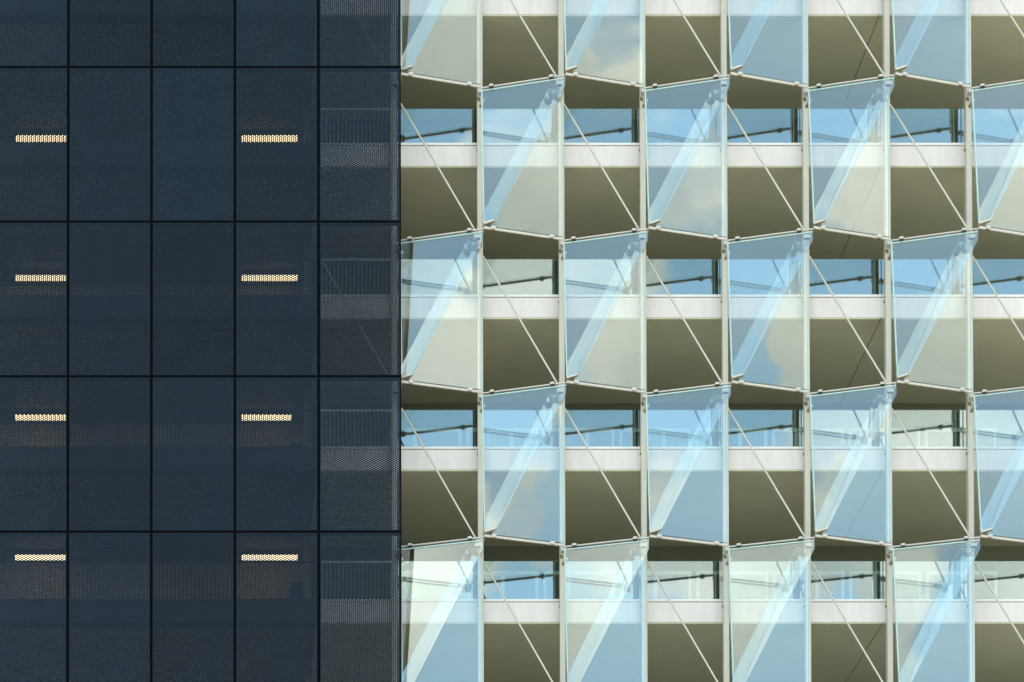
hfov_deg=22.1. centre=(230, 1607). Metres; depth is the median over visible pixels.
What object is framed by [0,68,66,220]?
panel
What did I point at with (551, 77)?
glass panel
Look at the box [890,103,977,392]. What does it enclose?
glass panel
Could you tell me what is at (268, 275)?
strip light
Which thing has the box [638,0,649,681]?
steel post
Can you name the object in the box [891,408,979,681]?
glass panel
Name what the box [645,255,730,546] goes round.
glass panel
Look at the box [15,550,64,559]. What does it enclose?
strip light
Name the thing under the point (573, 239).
glass panel
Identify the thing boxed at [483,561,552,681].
diagonal brace rod
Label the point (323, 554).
panel
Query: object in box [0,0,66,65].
panel
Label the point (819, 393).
glass panel
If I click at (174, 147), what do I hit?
panel
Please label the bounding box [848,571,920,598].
glazed door
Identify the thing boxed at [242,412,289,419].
strip light
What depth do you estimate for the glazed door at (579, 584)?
64.82 m
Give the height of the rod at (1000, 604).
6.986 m
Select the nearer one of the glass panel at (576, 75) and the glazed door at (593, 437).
the glass panel at (576, 75)
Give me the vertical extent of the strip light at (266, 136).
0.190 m
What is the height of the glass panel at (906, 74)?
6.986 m
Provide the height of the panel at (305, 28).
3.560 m
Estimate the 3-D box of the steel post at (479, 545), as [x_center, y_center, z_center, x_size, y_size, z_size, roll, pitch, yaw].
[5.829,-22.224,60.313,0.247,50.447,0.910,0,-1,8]
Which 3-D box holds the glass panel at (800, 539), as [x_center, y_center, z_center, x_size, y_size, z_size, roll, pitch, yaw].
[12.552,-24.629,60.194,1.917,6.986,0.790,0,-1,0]
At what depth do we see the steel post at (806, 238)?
60.68 m
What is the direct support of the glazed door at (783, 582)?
in the white building
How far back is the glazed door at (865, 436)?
64.90 m
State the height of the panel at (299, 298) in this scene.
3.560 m
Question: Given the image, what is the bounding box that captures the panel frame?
[0,0,401,681]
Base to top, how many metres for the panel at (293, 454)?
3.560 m
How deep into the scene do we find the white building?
62.91 m
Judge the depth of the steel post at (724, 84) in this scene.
60.67 m
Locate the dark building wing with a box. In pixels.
[0,2,316,681]
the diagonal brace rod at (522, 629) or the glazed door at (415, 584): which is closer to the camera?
the diagonal brace rod at (522, 629)
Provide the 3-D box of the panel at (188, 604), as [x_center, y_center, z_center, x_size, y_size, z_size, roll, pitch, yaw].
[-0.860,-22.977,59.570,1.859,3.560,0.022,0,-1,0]
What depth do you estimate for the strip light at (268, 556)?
66.02 m
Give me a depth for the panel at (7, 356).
59.72 m
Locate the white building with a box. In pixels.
[311,0,1023,681]
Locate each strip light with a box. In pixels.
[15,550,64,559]
[16,132,65,141]
[16,272,64,278]
[16,412,64,419]
[241,131,296,141]
[242,272,297,278]
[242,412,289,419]
[242,550,297,559]
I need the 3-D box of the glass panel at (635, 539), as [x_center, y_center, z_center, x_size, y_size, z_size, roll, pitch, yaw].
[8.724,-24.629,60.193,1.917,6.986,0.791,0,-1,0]
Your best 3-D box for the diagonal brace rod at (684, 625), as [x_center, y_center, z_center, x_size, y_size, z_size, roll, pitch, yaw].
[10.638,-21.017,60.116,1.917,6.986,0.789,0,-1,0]
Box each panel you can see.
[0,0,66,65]
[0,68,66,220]
[0,223,66,374]
[0,378,66,530]
[0,533,65,681]
[69,223,149,374]
[69,378,149,530]
[69,533,149,681]
[70,0,149,65]
[70,68,149,220]
[153,0,232,65]
[153,68,232,220]
[153,223,232,374]
[153,378,232,530]
[153,533,232,681]
[236,0,316,65]
[236,68,316,220]
[236,223,316,374]
[236,378,316,530]
[236,533,316,681]
[320,0,399,65]
[320,68,399,220]
[320,223,399,374]
[320,378,399,530]
[320,533,399,681]
[401,0,479,87]
[401,103,482,392]
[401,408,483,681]
[481,0,564,240]
[482,255,565,546]
[563,103,647,392]
[564,0,643,87]
[564,408,648,681]
[644,0,729,240]
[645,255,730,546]
[727,0,807,87]
[727,103,812,392]
[728,408,814,681]
[808,0,893,239]
[809,255,896,546]
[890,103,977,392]
[891,0,970,87]
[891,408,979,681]
[971,0,1023,235]
[972,255,1023,542]
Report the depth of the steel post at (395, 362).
60.63 m
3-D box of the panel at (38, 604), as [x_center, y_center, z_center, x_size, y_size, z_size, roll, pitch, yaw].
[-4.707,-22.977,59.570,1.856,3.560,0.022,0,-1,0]
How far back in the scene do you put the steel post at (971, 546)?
60.68 m
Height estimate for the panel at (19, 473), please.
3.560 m
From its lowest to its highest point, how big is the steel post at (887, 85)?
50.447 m
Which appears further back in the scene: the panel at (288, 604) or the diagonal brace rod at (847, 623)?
the diagonal brace rod at (847, 623)
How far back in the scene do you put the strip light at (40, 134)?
66.25 m
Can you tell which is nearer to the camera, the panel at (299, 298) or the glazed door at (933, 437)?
the panel at (299, 298)
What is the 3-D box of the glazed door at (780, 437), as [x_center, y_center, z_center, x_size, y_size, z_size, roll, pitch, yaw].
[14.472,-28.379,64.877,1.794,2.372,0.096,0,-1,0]
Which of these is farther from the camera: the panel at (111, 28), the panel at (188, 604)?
the panel at (111, 28)
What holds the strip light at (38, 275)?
attached to the dark building wing
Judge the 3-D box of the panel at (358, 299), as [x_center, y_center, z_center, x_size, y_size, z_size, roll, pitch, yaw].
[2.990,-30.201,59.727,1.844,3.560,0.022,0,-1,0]
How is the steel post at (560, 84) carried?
on the ground
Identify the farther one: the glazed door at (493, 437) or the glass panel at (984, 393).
the glazed door at (493, 437)
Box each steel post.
[391,2,403,681]
[474,0,484,681]
[556,0,567,681]
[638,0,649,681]
[720,0,731,681]
[801,0,814,681]
[882,0,896,681]
[963,0,980,681]
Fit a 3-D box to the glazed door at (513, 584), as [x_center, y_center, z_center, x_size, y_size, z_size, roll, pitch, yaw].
[6.816,-24.767,64.799,1.794,2.372,0.096,0,-1,0]
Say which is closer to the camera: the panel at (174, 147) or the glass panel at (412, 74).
the panel at (174, 147)
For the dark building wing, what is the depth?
63.31 m
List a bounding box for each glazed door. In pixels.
[390,428,461,446]
[390,571,461,598]
[466,428,537,446]
[467,571,538,598]
[543,428,614,446]
[543,571,614,598]
[619,428,690,446]
[619,571,691,598]
[695,428,766,446]
[696,571,767,598]
[771,428,843,446]
[772,571,844,598]
[848,428,919,446]
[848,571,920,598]
[924,428,996,446]
[925,571,996,598]
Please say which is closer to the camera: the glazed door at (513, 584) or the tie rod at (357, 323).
the tie rod at (357, 323)
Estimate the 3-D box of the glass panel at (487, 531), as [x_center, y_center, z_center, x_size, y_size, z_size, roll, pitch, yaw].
[6.810,-28.242,60.262,1.917,6.986,0.810,0,-1,0]
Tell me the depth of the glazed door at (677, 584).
64.82 m
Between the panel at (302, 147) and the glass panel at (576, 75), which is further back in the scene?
the glass panel at (576, 75)
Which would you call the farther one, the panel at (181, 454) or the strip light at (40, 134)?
the strip light at (40, 134)
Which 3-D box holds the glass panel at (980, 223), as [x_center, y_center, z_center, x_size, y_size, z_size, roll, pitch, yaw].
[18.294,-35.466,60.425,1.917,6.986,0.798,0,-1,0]
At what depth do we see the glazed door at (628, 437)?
64.90 m
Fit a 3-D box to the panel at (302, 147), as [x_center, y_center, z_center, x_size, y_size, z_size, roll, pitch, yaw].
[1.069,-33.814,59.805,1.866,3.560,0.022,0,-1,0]
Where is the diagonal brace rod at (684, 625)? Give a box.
[647,561,717,681]
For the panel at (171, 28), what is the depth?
59.85 m
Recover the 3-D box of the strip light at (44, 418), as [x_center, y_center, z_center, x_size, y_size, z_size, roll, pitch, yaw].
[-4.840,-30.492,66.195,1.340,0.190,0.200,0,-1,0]
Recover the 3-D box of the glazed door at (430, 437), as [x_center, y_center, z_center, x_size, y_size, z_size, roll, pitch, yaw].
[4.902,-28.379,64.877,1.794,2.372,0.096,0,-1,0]
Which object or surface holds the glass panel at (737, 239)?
attached to the steel post at (806, 238)
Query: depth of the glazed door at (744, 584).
64.82 m
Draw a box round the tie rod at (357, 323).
[320,257,392,383]
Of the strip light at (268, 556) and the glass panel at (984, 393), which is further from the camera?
the strip light at (268, 556)
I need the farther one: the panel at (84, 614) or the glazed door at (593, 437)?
the glazed door at (593, 437)
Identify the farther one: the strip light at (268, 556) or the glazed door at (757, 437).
the strip light at (268, 556)
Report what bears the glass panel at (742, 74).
attached to the steel post at (806, 238)
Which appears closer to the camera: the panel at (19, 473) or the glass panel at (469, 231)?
the panel at (19, 473)
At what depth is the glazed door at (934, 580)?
64.82 m
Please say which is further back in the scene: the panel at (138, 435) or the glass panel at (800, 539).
the glass panel at (800, 539)
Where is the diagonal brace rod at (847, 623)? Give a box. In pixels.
[810,561,882,681]
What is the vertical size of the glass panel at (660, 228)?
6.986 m
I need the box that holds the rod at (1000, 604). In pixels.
[974,561,1023,643]
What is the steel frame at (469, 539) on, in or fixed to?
attached to the steel post at (479, 545)
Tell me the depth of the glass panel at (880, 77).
60.36 m

